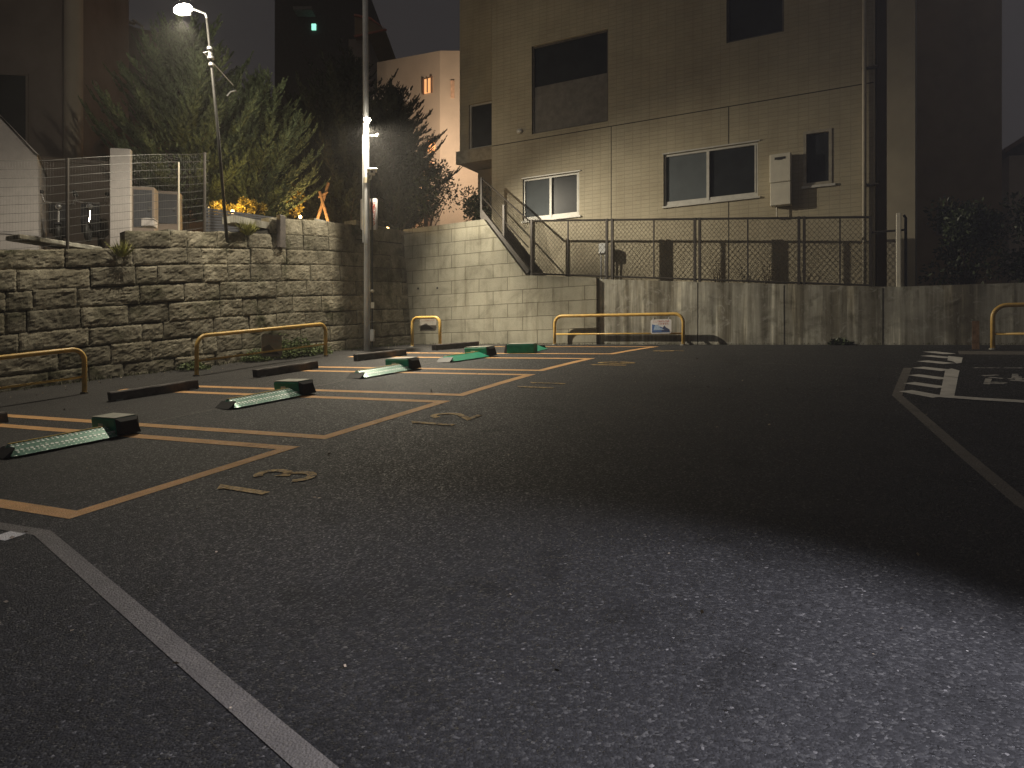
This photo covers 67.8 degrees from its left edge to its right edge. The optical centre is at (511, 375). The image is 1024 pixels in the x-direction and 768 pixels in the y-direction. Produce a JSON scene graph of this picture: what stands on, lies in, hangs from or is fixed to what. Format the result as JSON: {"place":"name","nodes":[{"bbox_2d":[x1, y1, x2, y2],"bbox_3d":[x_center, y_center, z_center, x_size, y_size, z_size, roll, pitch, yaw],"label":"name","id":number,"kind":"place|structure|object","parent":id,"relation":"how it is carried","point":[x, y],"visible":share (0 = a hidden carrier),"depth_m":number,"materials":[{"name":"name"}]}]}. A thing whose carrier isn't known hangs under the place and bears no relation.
{"place":"outdoors","nodes":[
{"label":"outdoors","id":0,"kind":"place"},
{"bbox_2d":[282,182,305,217],"bbox_3d":[-6.589,-5.319,23.145,0.750,1.036,0.677,0,0,-40],"label":"shrub","id":1,"kind":"object","parent":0,"point":[296,210],"visible":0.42,"depth_m":23.15,"materials":[{"name":"yellow plant"}]},
{"bbox_2d":[275,0,380,222],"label":"apartment tower","id":2,"kind":"structure","parent":0,"point":[309,28],"depth_m":48.00,"materials":[{"name":"black"}]},
{"bbox_2d":[349,14,395,149],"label":"building","id":3,"kind":"structure","parent":0,"point":[380,49],"depth_m":42.50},
{"bbox_2d":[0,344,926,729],"bbox_3d":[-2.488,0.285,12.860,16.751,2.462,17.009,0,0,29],"label":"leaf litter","id":4,"kind":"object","parent":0,"point":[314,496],"visible":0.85,"depth_m":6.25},
{"bbox_2d":[0,344,1023,767],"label":"asphalt ground","id":5,"kind":"structure","parent":0,"point":[444,596],"depth_m":4.60,"materials":[{"name":"asphalt"}]},
{"bbox_2d":[0,412,8,423],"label":"wheel stop","id":6,"kind":"object","parent":5,"relation":"on","point":[3,417],"visible":1,"depth_m":10.79,"materials":[{"name":"concrete"}]},
{"bbox_2d":[0,531,25,540],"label":"painted arrow","id":7,"kind":"object","parent":5,"relation":"on","point":[6,536],"visible":1,"depth_m":5.71,"materials":[{"name":"white paint"}]},
{"bbox_2d":[0,347,88,393],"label":"guard rail","id":8,"kind":"object","parent":5,"relation":"on","point":[81,353],"visible":0.91,"depth_m":13.09,"materials":[{"name":"yellow metal"}]},
{"bbox_2d":[0,413,140,458],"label":"car lock","id":9,"kind":"object","parent":5,"relation":"on","point":[108,425],"visible":1,"depth_m":9.11,"materials":[{"name":"green metal"}]},
{"bbox_2d":[0,424,299,518],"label":"bay outline","id":10,"kind":"object","parent":5,"relation":"on","point":[40,509],"visible":0.89,"depth_m":7.22,"materials":[{"name":"orange paint"}]},
{"bbox_2d":[107,380,198,400],"bbox_3d":[-6.056,0.239,12.914,0.200,0.156,1.461,0,8,43],"label":"wheel stop","id":11,"kind":"object","parent":5,"relation":"on","point":[118,395],"visible":1,"depth_m":12.82,"materials":[{"name":"concrete"}]},
{"bbox_2d":[0,522,338,767],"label":"edging strip","id":12,"kind":"object","parent":5,"relation":"on","point":[285,742],"visible":1,"depth_m":3.60,"materials":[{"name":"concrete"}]},
{"bbox_2d":[176,359,210,369],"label":"weed","id":13,"kind":"object","parent":5,"relation":"on","point":[186,366],"visible":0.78,"depth_m":16.42,"materials":[{"name":"green plant"}]},
{"bbox_2d":[0,215,410,391],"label":"stone wall","id":14,"kind":"structure","parent":5,"relation":"on","point":[160,300],"depth_m":17.01,"materials":[{"name":"stone"}]},
{"bbox_2d":[0,152,207,249],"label":"wire fence","id":15,"kind":"object","parent":14,"relation":"on","point":[67,167],"visible":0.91,"depth_m":15.80,"materials":[{"name":"grey metal"}]},
{"bbox_2d":[106,239,136,256],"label":"grass tuft","id":16,"kind":"object","parent":14,"relation":"on","point":[123,250],"visible":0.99,"depth_m":15.95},
{"bbox_2d":[192,8,235,242],"bbox_3d":[-6.603,-5.345,16.960,0.328,4.735,2.181,0,0,0],"label":"lamp post","id":17,"kind":"object","parent":14,"relation":"on","point":[210,56],"visible":0.97,"depth_m":17.04,"materials":[{"name":"metal"}]},
{"bbox_2d":[174,3,192,15],"bbox_3d":[-6.790,-7.576,15.768,0.406,0.259,0.262,0,0,10],"label":"floodlight","id":18,"kind":"object","parent":17,"relation":"attached to","point":[183,9],"visible":1,"depth_m":15.67,"materials":[{"name":"white glass"}]},
{"bbox_2d":[235,220,259,234],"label":"grass tuft","id":19,"kind":"object","parent":14,"relation":"on","point":[250,229],"visible":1,"depth_m":18.23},
{"bbox_2d":[276,215,285,248],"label":"stone pillar","id":20,"kind":"structure","parent":14,"relation":"on","point":[281,231],"depth_m":19.14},
{"bbox_2d":[7,389,447,438],"bbox_3d":[-4.555,0.471,11.204,7.027,0.477,2.473,0,0,27],"label":"bay outline","id":21,"kind":"object","parent":5,"relation":"on","point":[343,431],"visible":0.78,"depth_m":9.94,"materials":[{"name":"orange paint"}]},
{"bbox_2d":[241,348,273,361],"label":"weed","id":22,"kind":"object","parent":5,"relation":"on","point":[255,357],"visible":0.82,"depth_m":17.71,"materials":[{"name":"green plant"}]},
{"bbox_2d":[193,323,328,376],"bbox_3d":[-5.440,-0.569,16.952,0.135,1.452,3.905,0,0,28],"label":"guard rail","id":23,"kind":"object","parent":5,"relation":"on","point":[196,353],"visible":0.94,"depth_m":16.50,"materials":[{"name":"yellow metal"}]},
{"bbox_2d":[261,334,281,356],"bbox_3d":[-5.407,-0.688,17.145,0.018,0.500,0.600,0,0,29],"label":"notice sign","id":24,"kind":"object","parent":23,"relation":"attached to","point":[271,342],"visible":1,"depth_m":17.14,"materials":[{"name":"red"}]},
{"bbox_2d":[215,379,315,408],"bbox_3d":[-3.835,0.261,11.682,0.760,0.223,1.530,0,8,38],"label":"car lock","id":25,"kind":"object","parent":5,"relation":"on","point":[286,388],"visible":1,"depth_m":11.68,"materials":[{"name":"green metal"}]},
{"bbox_2d":[217,469,316,493],"bbox_3d":[-2.202,0.945,6.894,0.671,0.112,0.748,0,0,32],"label":"bay number","id":26,"kind":"object","parent":5,"relation":"on","point":[310,474],"visible":1,"depth_m":6.94,"materials":[{"name":"yellow paint"}]},
{"bbox_2d":[252,361,318,377],"bbox_3d":[-4.475,-0.139,15.116,0.200,0.156,1.453,0,7,37],"label":"wheel stop","id":27,"kind":"object","parent":5,"relation":"on","point":[277,370],"visible":1,"depth_m":15.00,"materials":[{"name":"concrete"}]},
{"bbox_2d":[271,332,300,358],"bbox_3d":[-5.587,-0.727,18.459,0.946,0.695,0.974,0,0,0],"label":"weed","id":28,"kind":"object","parent":5,"relation":"on","point":[289,354],"visible":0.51,"depth_m":18.35,"materials":[{"name":"green plant"}]},
{"bbox_2d":[282,334,318,356],"bbox_3d":[-5.246,-0.743,18.961,0.950,0.613,0.918,0,0,0],"label":"weed","id":29,"kind":"object","parent":5,"relation":"on","point":[310,351],"visible":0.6,"depth_m":18.85,"materials":[{"name":"green plant"}]},
{"bbox_2d":[313,343,332,354],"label":"weed","id":30,"kind":"object","parent":5,"relation":"on","point":[321,350],"visible":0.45,"depth_m":19.36,"materials":[{"name":"green plant"}]},
{"bbox_2d":[148,345,546,422],"bbox_3d":[-2.490,0.075,14.353,0.184,1.865,14.805,0,0,30],"label":"pavement seam","id":31,"kind":"object","parent":5,"relation":"on","point":[216,408],"visible":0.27,"depth_m":10.93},
{"bbox_2d":[199,370,534,395],"bbox_3d":[-2.913,0.076,13.488,6.290,0.429,2.302,0,0,27],"label":"bay outline","id":32,"kind":"object","parent":5,"relation":"on","point":[488,386],"visible":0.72,"depth_m":12.43,"materials":[{"name":"orange paint"}]},
{"bbox_2d":[362,0,373,350],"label":"utility pole","id":33,"kind":"object","parent":5,"relation":"on","point":[368,334],"visible":0.97,"depth_m":20.00,"materials":[{"name":"concrete"}]},
{"bbox_2d":[363,117,370,123],"bbox_3d":[-3.793,-6.674,19.922,0.185,0.150,0.225,0,0,-15],"label":"floodlight","id":34,"kind":"object","parent":33,"relation":"attached to","point":[366,120],"visible":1,"depth_m":19.85,"materials":[{"name":"white glass"}]},
{"bbox_2d":[361,198,377,229],"bbox_3d":[-3.792,-4.289,20.181,0.460,0.828,0.062,0,0,6],"label":"camera notice sign","id":35,"kind":"object","parent":33,"relation":"attached to","point":[375,213],"visible":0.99,"depth_m":20.18,"materials":[{"name":"white"}]},
{"bbox_2d":[367,168,376,179],"bbox_3d":[-3.658,-5.266,19.903,0.260,0.253,0.306,0,0,-10],"label":"security camera","id":36,"kind":"object","parent":33,"relation":"attached to","point":[372,171],"visible":1,"depth_m":19.81,"materials":[{"name":"beige plastic"}]},
{"bbox_2d":[353,349,406,360],"bbox_3d":[-3.014,-0.485,17.479,0.200,0.156,1.432,0,6,42],"label":"wheel stop","id":37,"kind":"object","parent":5,"relation":"on","point":[378,355],"visible":1,"depth_m":17.36,"materials":[{"name":"concrete"}]},
{"bbox_2d":[347,357,421,377],"bbox_3d":[-2.484,-0.165,14.343,0.760,0.223,1.530,0,7,38],"label":"car lock","id":38,"kind":"object","parent":5,"relation":"on","point":[396,364],"visible":1,"depth_m":14.39,"materials":[{"name":"green metal"}]},
{"bbox_2d":[410,316,441,346],"bbox_3d":[-2.406,-1.171,21.317,1.077,1.028,0.135,0,0,29],"label":"guard rail","id":39,"kind":"object","parent":5,"relation":"on","point":[428,317],"visible":0.82,"depth_m":21.24,"materials":[{"name":"yellow metal"}]},
{"bbox_2d":[420,319,435,330],"bbox_3d":[-2.362,-1.447,21.445,0.560,0.360,0.018,0,0,29],"label":"notice sign","id":40,"kind":"object","parent":39,"relation":"attached to","point":[427,324],"visible":1,"depth_m":21.44,"materials":[{"name":"white"}]},
{"bbox_2d":[412,413,480,425],"bbox_3d":[-0.822,0.527,9.382,0.680,0.110,0.710,0,0,33],"label":"bay number","id":41,"kind":"object","parent":5,"relation":"on","point":[465,417],"visible":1,"depth_m":9.39,"materials":[{"name":"yellow paint"}]},
{"bbox_2d":[431,341,478,349],"bbox_3d":[-1.473,-0.794,19.996,0.200,0.156,1.556,0,5,43],"label":"wheel stop","id":42,"kind":"object","parent":5,"relation":"on","point":[452,345],"visible":0.86,"depth_m":19.86,"materials":[{"name":"concrete"}]},
{"bbox_2d":[318,356,593,370],"bbox_3d":[-1.644,-0.280,15.883,6.328,0.382,2.255,0,0,27],"label":"bay outline","id":43,"kind":"object","parent":5,"relation":"on","point":[582,359],"visible":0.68,"depth_m":14.73,"materials":[{"name":"orange paint"}]},
{"bbox_2d":[437,346,496,361],"bbox_3d":[-1.066,-0.480,16.478,0.760,0.223,1.530,0,6,38],"label":"car lock","id":44,"kind":"object","parent":5,"relation":"on","point":[472,352],"visible":1,"depth_m":16.55,"materials":[{"name":"green metal"}]},
{"bbox_2d":[404,219,598,344],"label":"block wall","id":45,"kind":"structure","parent":5,"relation":"on","point":[469,281],"depth_m":22.06,"materials":[{"name":"concrete"}]},
{"bbox_2d":[480,177,529,273],"bbox_3d":[-0.199,-4.327,21.980,1.650,2.986,0.140,0,0,29],"label":"stair fence","id":46,"kind":"object","parent":45,"relation":"on","point":[507,243],"visible":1,"depth_m":21.98,"materials":[{"name":"brown metal"}]},
{"bbox_2d":[0,342,1019,392],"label":"grass fringe","id":47,"kind":"object","parent":5,"relation":"on","point":[164,370],"depth_m":16.62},
{"bbox_2d":[504,343,547,352],"bbox_3d":[0.402,-0.704,18.127,0.730,0.223,1.530,0,6,19],"label":"car lock","id":48,"kind":"object","parent":5,"relation":"on","point":[522,347],"visible":1,"depth_m":17.42,"materials":[{"name":"green metal"}]},
{"bbox_2d":[518,382,564,387],"bbox_3d":[0.437,0.138,11.734,0.646,0.089,0.548,0,0,29],"label":"bay number","id":49,"kind":"object","parent":5,"relation":"on","point":[541,387],"visible":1,"depth_m":11.68,"materials":[{"name":"yellow paint"}]},
{"bbox_2d":[495,346,658,353],"bbox_3d":[0.108,-0.648,18.790,6.447,0.365,2.603,0,0,27],"label":"bay outline","id":50,"kind":"object","parent":5,"relation":"on","point":[583,346],"visible":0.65,"depth_m":17.69,"materials":[{"name":"orange paint"}]},
{"bbox_2d":[591,362,634,364],"bbox_3d":[1.886,-0.232,14.229,0.766,0.082,0.621,0,0,29],"label":"bay number","id":51,"kind":"object","parent":5,"relation":"on","point":[612,363],"visible":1,"depth_m":14.18,"materials":[{"name":"yellow paint"}]},
{"bbox_2d":[552,312,685,344],"bbox_3d":[2.711,-1.140,19.832,3.675,1.043,0.135,0,0,29],"label":"guard rail","id":52,"kind":"object","parent":5,"relation":"on","point":[680,316],"visible":0.91,"depth_m":19.80,"materials":[{"name":"yellow metal"}]},
{"bbox_2d":[651,317,671,333],"bbox_3d":[3.772,-1.268,19.230,0.539,0.400,0.110,0,0,29],"label":"notice sign","id":53,"kind":"object","parent":52,"relation":"attached to","point":[661,326],"visible":1,"depth_m":19.18,"materials":[{"name":"white"}]},
{"bbox_2d":[582,354,894,368],"bbox_3d":[3.579,-0.301,14.278,0.158,0.381,6.880,0,0,-44],"label":"pavement seam","id":54,"kind":"object","parent":5,"relation":"on","point":[749,362],"visible":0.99,"depth_m":13.54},
{"bbox_2d":[598,279,1023,344],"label":"concrete wall","id":55,"kind":"structure","parent":5,"relation":"on","point":[717,313],"depth_m":17.96,"materials":[{"name":"concrete"}]},
{"bbox_2d":[529,215,871,286],"bbox_3d":[4.355,-3.189,19.504,8.793,2.475,0.075,0,0,29],"label":"chain link fence","id":56,"kind":"object","parent":55,"relation":"on","point":[694,234],"visible":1,"depth_m":19.24,"materials":[{"name":"brown metal"}]},
{"bbox_2d":[872,213,906,286],"bbox_3d":[8.533,-2.801,17.238,0.720,1.711,0.130,0,0,29],"label":"concrete post","id":57,"kind":"object","parent":55,"relation":"on","point":[898,230],"visible":0.99,"depth_m":17.09,"materials":[{"name":"beige concrete"}]},
{"bbox_2d":[827,337,853,344],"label":"weed","id":58,"kind":"object","parent":5,"relation":"on","point":[841,341],"visible":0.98,"depth_m":17.36,"materials":[{"name":"green plant"}]},
{"bbox_2d":[892,368,1023,509],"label":"edging strip","id":59,"kind":"object","parent":5,"relation":"on","point":[1008,491],"visible":1,"depth_m":6.78,"materials":[{"name":"concrete"}]},
{"bbox_2d":[900,351,1023,402],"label":"pedestrian marking","id":60,"kind":"object","parent":5,"relation":"on","point":[948,387],"visible":1,"depth_m":10.19,"materials":[{"name":"white paint"}]},
{"bbox_2d":[958,351,1023,354],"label":"edging strip","id":61,"kind":"object","parent":5,"relation":"on","point":[996,352],"visible":1,"depth_m":13.87,"materials":[{"name":"concrete"}]},
{"bbox_2d":[972,303,1023,349],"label":"guard rail","id":62,"kind":"object","parent":5,"relation":"on","point":[975,334],"visible":0.93,"depth_m":14.65,"materials":[{"name":"yellow metal"}]},
{"bbox_2d":[972,367,1023,383],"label":"lettering","id":63,"kind":"object","parent":5,"relation":"on","point":[1016,377],"visible":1,"depth_m":10.39,"materials":[{"name":"white paint"}]},
{"bbox_2d":[129,0,1023,231],"label":"sky","id":64,"kind":"structure","parent":0,"point":[414,27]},
{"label":"upper ground","id":65,"kind":"structure","parent":0,"visible":0},
{"bbox_2d":[459,185,491,221],"bbox_3d":[-0.957,-5.199,24.001,1.588,1.633,1.610,0,0,29],"label":"shrub","id":66,"kind":"object","parent":65,"relation":"on","point":[472,208],"visible":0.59,"depth_m":23.70,"materials":[{"name":"green plant"}]},
{"bbox_2d":[599,243,604,278],"bbox_3d":[2.530,-3.093,21.139,0.220,1.175,0.160,0,0,29],"label":"gas meter","id":67,"kind":"object","parent":65,"relation":"on","point":[602,247],"visible":0.46,"depth_m":21.11,"materials":[{"name":"metal"}]},
{"bbox_2d":[456,0,916,286],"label":"apartment building","id":68,"kind":"structure","parent":65,"relation":"on","point":[606,109],"depth_m":20.22,"materials":[{"name":"tile"}]},
{"bbox_2d":[470,101,491,148],"bbox_3d":[-0.530,-8.529,25.750,2.007,1.528,0.120,0,0,29],"label":"window","id":69,"kind":"structure","parent":68,"relation":"in","point":[480,114],"depth_m":26.02,"materials":[{"name":"glass"}]},
{"bbox_2d":[521,170,580,222],"bbox_3d":[1.162,-5.218,22.285,1.910,1.339,0.200,0,0,29],"label":"window","id":70,"kind":"structure","parent":68,"relation":"in","point":[555,197],"depth_m":22.30,"materials":[{"name":"glass"}]},
{"bbox_2d":[533,30,607,133],"bbox_3d":[1.690,-8.453,22.059,2.399,2.596,0.090,0,0,29],"label":"window","id":71,"kind":"structure","parent":68,"relation":"in","point":[570,76],"depth_m":22.04,"materials":[{"name":"glass"}]},
{"bbox_2d":[662,140,759,207],"bbox_3d":[5.227,-5.274,20.064,2.555,1.481,0.200,0,0,29],"label":"window","id":72,"kind":"structure","parent":68,"relation":"in","point":[730,173],"depth_m":20.08,"materials":[{"name":"glass"}]},
{"bbox_2d":[727,0,783,42],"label":"window","id":73,"kind":"structure","parent":68,"relation":"in","point":[746,19],"depth_m":19.59,"materials":[{"name":"black glass"}]},
{"bbox_2d":[770,152,791,216],"bbox_3d":[6.713,-4.736,19.030,0.500,1.593,0.251,0,0,29],"label":"water heater","id":74,"kind":"object","parent":68,"relation":"attached to","point":[780,179],"visible":0.95,"depth_m":18.93,"materials":[{"name":"beige metal"}]},
{"bbox_2d":[802,128,835,188],"bbox_3d":[7.558,-5.346,18.780,0.773,1.415,0.180,0,0,29],"label":"window","id":75,"kind":"structure","parent":68,"relation":"in","point":[817,144],"depth_m":18.81,"materials":[{"name":"glass"}]},
{"bbox_2d":[704,253,727,281],"bbox_3d":[5.210,-2.710,19.664,0.668,0.955,0.599,0,0,0],"label":"dry weed","id":76,"kind":"object","parent":65,"relation":"on","point":[716,269],"visible":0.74,"depth_m":19.54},
{"bbox_2d":[756,253,783,283],"bbox_3d":[6.391,-2.620,18.960,0.816,0.991,0.610,0,0,30],"label":"dry weed","id":77,"kind":"object","parent":65,"relation":"on","point":[769,279],"visible":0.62,"depth_m":18.94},
{"bbox_2d":[917,0,1001,285],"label":"dark building","id":78,"kind":"structure","parent":65,"relation":"on","point":[959,99],"depth_m":30.99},
{"bbox_2d":[936,206,951,235],"bbox_3d":[17.607,-6.327,31.046,0.586,1.193,0.060,0,0,8],"label":"window","id":79,"kind":"structure","parent":78,"relation":"in","point":[938,233],"depth_m":31.05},
{"bbox_2d":[918,195,1018,285],"bbox_3d":[10.483,-2.974,17.671,1.980,2.492,2.025,0,0,-13],"label":"hedge shrub","id":80,"kind":"object","parent":65,"relation":"on","point":[972,223],"visible":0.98,"depth_m":17.33,"materials":[{"name":"green plant"}]},
{"bbox_2d":[990,191,1023,282],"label":"hedge shrub","id":81,"kind":"object","parent":65,"relation":"on","point":[1014,267],"visible":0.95,"depth_m":17.19,"materials":[{"name":"green plant"}]},
{"bbox_2d":[1002,136,1023,282],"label":"pink house","id":82,"kind":"structure","parent":65,"relation":"on","point":[1013,167],"depth_m":36.11,"materials":[{"name":"paint"}]},
{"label":"terrace ground","id":83,"kind":"structure","parent":0,"visible":0},
{"bbox_2d":[0,115,47,249],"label":"garden shed","id":84,"kind":"structure","parent":83,"relation":"on","point":[14,145],"depth_m":17.64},
{"bbox_2d":[7,234,101,248],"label":"paving slab","id":85,"kind":"structure","parent":83,"relation":"on","point":[40,241],"depth_m":16.10,"materials":[{"name":"concrete"}]},
{"bbox_2d":[40,190,78,240],"bbox_3d":[-11.156,-3.833,18.800,0.840,1.283,1.690,0,0,-28],"label":"scooter","id":86,"kind":"object","parent":83,"relation":"on","point":[59,222],"visible":0.69,"depth_m":18.36,"materials":[{"name":"black metal"}]},
{"bbox_2d":[0,0,128,160],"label":"dark house","id":87,"kind":"structure","parent":83,"relation":"on","point":[54,54],"depth_m":23.05,"materials":[{"name":"paint"}]},
{"bbox_2d":[0,72,28,143],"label":"window","id":88,"kind":"structure","parent":87,"relation":"in","point":[14,87],"depth_m":22.92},
{"bbox_2d":[40,156,137,249],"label":"wall","id":89,"kind":"structure","parent":83,"relation":"on","point":[93,185],"depth_m":21.04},
{"bbox_2d":[72,190,109,247],"bbox_3d":[-10.343,-3.860,18.900,0.840,1.283,1.690,0,0,-15],"label":"scooter","id":90,"kind":"object","parent":83,"relation":"on","point":[93,217],"visible":0.93,"depth_m":18.48,"materials":[{"name":"black metal"}]},
{"bbox_2d":[110,148,131,247],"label":"pale pillar","id":91,"kind":"structure","parent":83,"relation":"on","point":[119,167],"depth_m":18.20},
{"bbox_2d":[132,186,157,230],"bbox_3d":[-9.046,-3.937,18.781,0.520,1.367,0.430,0,0,-12],"label":"cabinet","id":92,"kind":"object","parent":83,"relation":"on","point":[146,199],"visible":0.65,"depth_m":18.59,"materials":[{"name":"beige metal"}]},
{"bbox_2d":[100,116,202,231],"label":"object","id":93,"kind":"structure","parent":83,"relation":"on","point":[194,226],"depth_m":27.41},
{"bbox_2d":[158,191,181,230],"bbox_3d":[-8.745,-4.062,19.381,0.600,1.200,0.430,0,0,-12],"label":"cabinet","id":94,"kind":"object","parent":83,"relation":"on","point":[164,197],"visible":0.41,"depth_m":19.20,"materials":[{"name":"beige metal"}]},
{"bbox_2d":[78,11,264,230],"bbox_3d":[-9.043,-6.830,21.428,5.669,6.428,5.304,0,0,36],"label":"conifer tree","id":95,"kind":"object","parent":83,"relation":"on","point":[183,62],"visible":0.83,"depth_m":20.54,"materials":[{"name":"green plant"}]},
{"bbox_2d":[129,19,221,223],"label":"tall house","id":96,"kind":"structure","parent":83,"relation":"on","point":[133,49],"depth_m":33.01,"materials":[{"name":"paint"}]},
{"bbox_2d":[206,199,236,214],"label":"hedge","id":97,"kind":"object","parent":83,"relation":"on","point":[216,205],"visible":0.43,"depth_m":19.85,"materials":[{"name":"yellow plant"}]},
{"bbox_2d":[206,207,288,231],"bbox_3d":[-6.822,-3.668,19.695,2.248,1.126,0.086,0,0,-43],"label":"slab","id":98,"kind":"object","parent":83,"relation":"on","point":[213,224],"visible":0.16,"depth_m":19.15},
{"bbox_2d":[235,196,267,215],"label":"hedge","id":99,"kind":"object","parent":83,"relation":"on","point":[253,207],"visible":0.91,"depth_m":20.04,"materials":[{"name":"yellow plant"}]},
{"bbox_2d":[190,64,330,218],"bbox_3d":[-7.571,-6.427,22.450,4.427,5.271,4.536,0,0,0],"label":"conifer tree","id":100,"kind":"object","parent":83,"relation":"on","point":[265,131],"visible":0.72,"depth_m":21.64,"materials":[{"name":"green plant"}]},
{"bbox_2d":[261,92,360,221],"bbox_3d":[-6.556,-6.704,25.348,3.711,5.164,3.828,0,0,0],"label":"conifer tree","id":101,"kind":"object","parent":83,"relation":"on","point":[308,212],"visible":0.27,"depth_m":24.45,"materials":[{"name":"green plant"}]},
{"bbox_2d":[317,182,329,221],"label":"tree stakes","id":102,"kind":"object","parent":83,"relation":"on","point":[322,204],"visible":0.77,"depth_m":23.17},
{"bbox_2d":[279,35,415,223],"bbox_3d":[-5.315,-7.604,25.564,4.029,6.957,5.480,0,0,17],"label":"conifer tree","id":103,"kind":"object","parent":83,"relation":"on","point":[343,101],"visible":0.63,"depth_m":24.59,"materials":[{"name":"green plant"}]},
{"bbox_2d":[378,208,405,230],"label":"shrub","id":104,"kind":"object","parent":83,"relation":"on","point":[393,227],"visible":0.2,"depth_m":25.70,"materials":[{"name":"green plant"}]},
{"bbox_2d":[350,80,462,230],"bbox_3d":[-3.991,-7.067,25.890,3.802,5.882,4.079,0,0,25],"label":"conifer tree","id":105,"kind":"object","parent":83,"relation":"on","point":[394,174],"visible":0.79,"depth_m":25.26,"materials":[{"name":"green plant"}]},
{"bbox_2d":[373,51,477,227],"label":"salmon house","id":106,"kind":"structure","parent":83,"relation":"on","point":[433,78],"depth_m":33.59,"materials":[{"name":"paint"}]},
{"bbox_2d":[422,76,432,94],"bbox_3d":[-3.743,-12.880,33.792,0.554,0.720,0.106,0,0,32],"label":"window","id":107,"kind":"structure","parent":106,"relation":"in","point":[427,84],"depth_m":33.77,"materials":[{"name":"orange"}]},
{"bbox_2d":[451,80,454,97],"bbox_3d":[-2.614,-12.612,33.535,0.164,0.750,0.130,0,0,0],"label":"window","id":108,"kind":"structure","parent":106,"relation":"in","point":[452,81],"depth_m":33.47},
{"bbox_2d":[400,145,465,227],"bbox_3d":[-2.685,-6.068,25.652,2.433,3.355,2.374,0,0,-8],"label":"shrub","id":109,"kind":"object","parent":83,"relation":"on","point":[424,203],"visible":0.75,"depth_m":25.43,"materials":[{"name":"green plant"}]},
{"bbox_3d":[-8.591,-3.291,18.600,0.500,0.100,1.600,0,0,28],"label":"paving slab","id":110,"kind":"object","parent":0,"visible":0},
{"bbox_2d":[141,218,157,228],"bbox_3d":[-8.589,-3.612,18.049,0.300,0.185,0.320,0,0,-8],"label":"plastic crate","id":111,"kind":"object","parent":110,"relation":"on","point":[151,222],"visible":0.91,"depth_m":17.91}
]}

